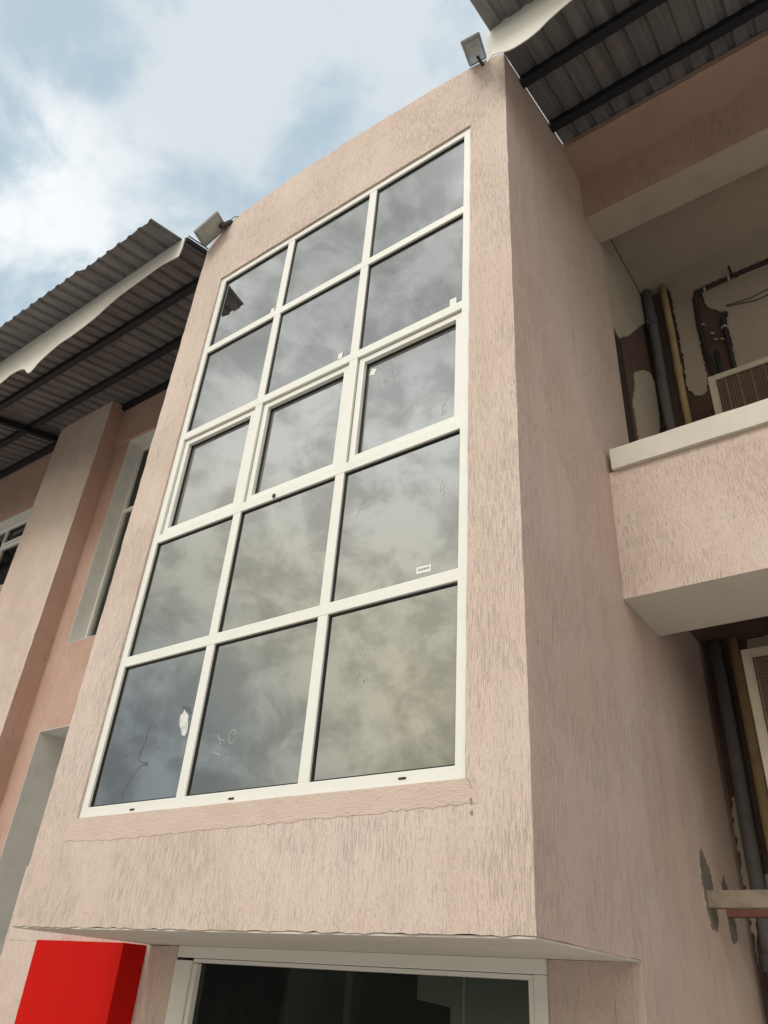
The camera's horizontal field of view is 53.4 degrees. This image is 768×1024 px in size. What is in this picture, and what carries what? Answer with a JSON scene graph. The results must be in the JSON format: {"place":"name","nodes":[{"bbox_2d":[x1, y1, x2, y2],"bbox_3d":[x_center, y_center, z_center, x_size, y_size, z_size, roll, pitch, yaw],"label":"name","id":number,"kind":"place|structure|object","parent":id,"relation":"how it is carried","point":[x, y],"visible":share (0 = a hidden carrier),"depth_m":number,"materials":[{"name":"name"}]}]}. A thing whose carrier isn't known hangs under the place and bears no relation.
{"place":"outdoors","nodes":[
{"label":"outdoors","id":0,"kind":"place"},
{"bbox_2d":[0,0,562,326],"label":"sky","id":1,"kind":"structure","parent":0,"point":[116,116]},
{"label":"ground","id":2,"kind":"structure","parent":0,"visible":0},
{"bbox_2d":[0,0,767,1023],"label":"building","id":3,"kind":"structure","parent":2,"relation":"on","point":[382,556],"depth_m":5.32,"materials":[{"name":"pink paint"}]},
{"bbox_2d":[0,518,27,584],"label":"window","id":4,"kind":"structure","parent":3,"relation":"in","point":[10,537],"depth_m":12.40,"materials":[{"name":"white plastic"}]},
{"bbox_2d":[14,940,146,1023],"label":"red panel","id":5,"kind":"object","parent":3,"relation":"attached to","point":[77,982],"visible":1,"depth_m":5.66,"materials":[{"name":"paint"}]},
{"bbox_2d":[85,444,150,637],"bbox_3d":[-2.730,0.086,9.877,2.380,3.170,0.060,-18,-39,31],"label":"window","id":6,"kind":"structure","parent":3,"relation":"in","point":[114,554],"depth_m":10.41,"materials":[{"name":"white plastic"}]},
{"bbox_2d":[193,211,238,246],"bbox_3d":[-1.841,-3.167,8.470,0.518,0.139,0.278,-44,-28,-6],"label":"floodlight","id":7,"kind":"object","parent":3,"relation":"attached to","point":[210,229],"visible":1,"depth_m":8.44,"materials":[{"name":"white metal"}]},
{"bbox_2d":[79,128,469,817],"bbox_3d":[-0.634,-0.579,5.797,3.000,5.343,0.096,-18,-39,31],"label":"window","id":8,"kind":"structure","parent":3,"relation":"in","point":[298,624],"depth_m":5.24,"materials":[{"name":"glass"}]},
{"bbox_2d":[164,946,549,1023],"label":"shop window","id":9,"kind":"structure","parent":3,"relation":"in","point":[222,985],"depth_m":4.96,"materials":[{"name":"black glass"}]},
{"bbox_2d":[461,32,486,66],"bbox_3d":[0.812,-4.028,6.733,0.174,0.188,0.500,-20,5,17],"label":"floodlight","id":10,"kind":"object","parent":3,"relation":"attached to","point":[473,49],"visible":1,"depth_m":6.68,"materials":[{"name":"white metal"}]},
{"bbox_2d":[642,289,676,430],"bbox_3d":[2.953,-0.815,7.844,0.133,4.215,0.133,-18,-39,31],"label":"drain pipe","id":11,"kind":"object","parent":3,"relation":"on","point":[652,324],"visible":0.52,"depth_m":8.33,"materials":[{"name":"grey plastic"}]},
{"bbox_2d":[659,284,692,424],"bbox_3d":[3.102,-0.862,7.754,0.087,4.215,0.087,-18,-39,31],"label":"drain pipe","id":12,"kind":"object","parent":3,"relation":"on","point":[678,369],"visible":0.48,"depth_m":8.24,"materials":[{"name":"plastic"}]},
{"bbox_2d":[701,323,724,373],"bbox_3d":[3.499,-1.423,7.886,0.193,1.558,0.048,-18,-39,31],"label":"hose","id":13,"kind":"object","parent":3,"relation":"attached to","point":[718,361],"visible":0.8,"depth_m":7.99,"materials":[{"name":"grey plastic"}]},
{"bbox_2d":[720,311,736,368],"bbox_3d":[3.603,-1.440,7.791,0.108,1.694,0.072,-18,-39,31],"label":"conduit","id":14,"kind":"object","parent":3,"relation":"attached to","point":[724,327],"visible":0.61,"depth_m":8.02,"materials":[{"name":"black plastic"}]},
{"bbox_2d":[692,259,767,375],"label":"conduit","id":15,"kind":"object","parent":3,"relation":"attached to","point":[698,319],"visible":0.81,"depth_m":8.34,"materials":[{"name":"plastic"}]},
{"bbox_2d":[706,890,767,908],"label":"steel angle","id":16,"kind":"object","parent":3,"relation":"attached to","point":[737,899],"visible":1,"depth_m":4.79,"materials":[{"name":"beige metal"}]},
{"bbox_2d":[707,639,767,982],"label":"drain pipe","id":17,"kind":"object","parent":3,"relation":"attached to","point":[754,866],"visible":0.92,"depth_m":5.89,"materials":[{"name":"grey plastic"}]},
{"bbox_2d":[707,356,767,414],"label":"air conditioner","id":18,"kind":"object","parent":3,"relation":"attached to","point":[740,386],"visible":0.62,"depth_m":7.21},
{"bbox_2d":[725,289,767,305],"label":"wire","id":19,"kind":"object","parent":3,"relation":"attached to","point":[747,298],"visible":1,"depth_m":8.14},
{"bbox_2d":[726,909,767,917],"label":"steel angle","id":20,"kind":"object","parent":3,"relation":"attached to","point":[747,913],"visible":0.46,"depth_m":5.08,"materials":[{"name":"red metal"}]},
{"bbox_2d":[740,646,767,786],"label":"air conditioner","id":21,"kind":"object","parent":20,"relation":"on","point":[755,662],"visible":1,"depth_m":5.46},
{"bbox_2d":[727,637,767,853],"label":"drain pipe","id":22,"kind":"object","parent":3,"relation":"attached to","point":[751,737],"visible":1,"depth_m":6.03,"materials":[{"name":"plastic"}]},
{"bbox_2d":[728,294,767,306],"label":"wire","id":23,"kind":"object","parent":3,"relation":"attached to","point":[748,301],"visible":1,"depth_m":8.11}
]}

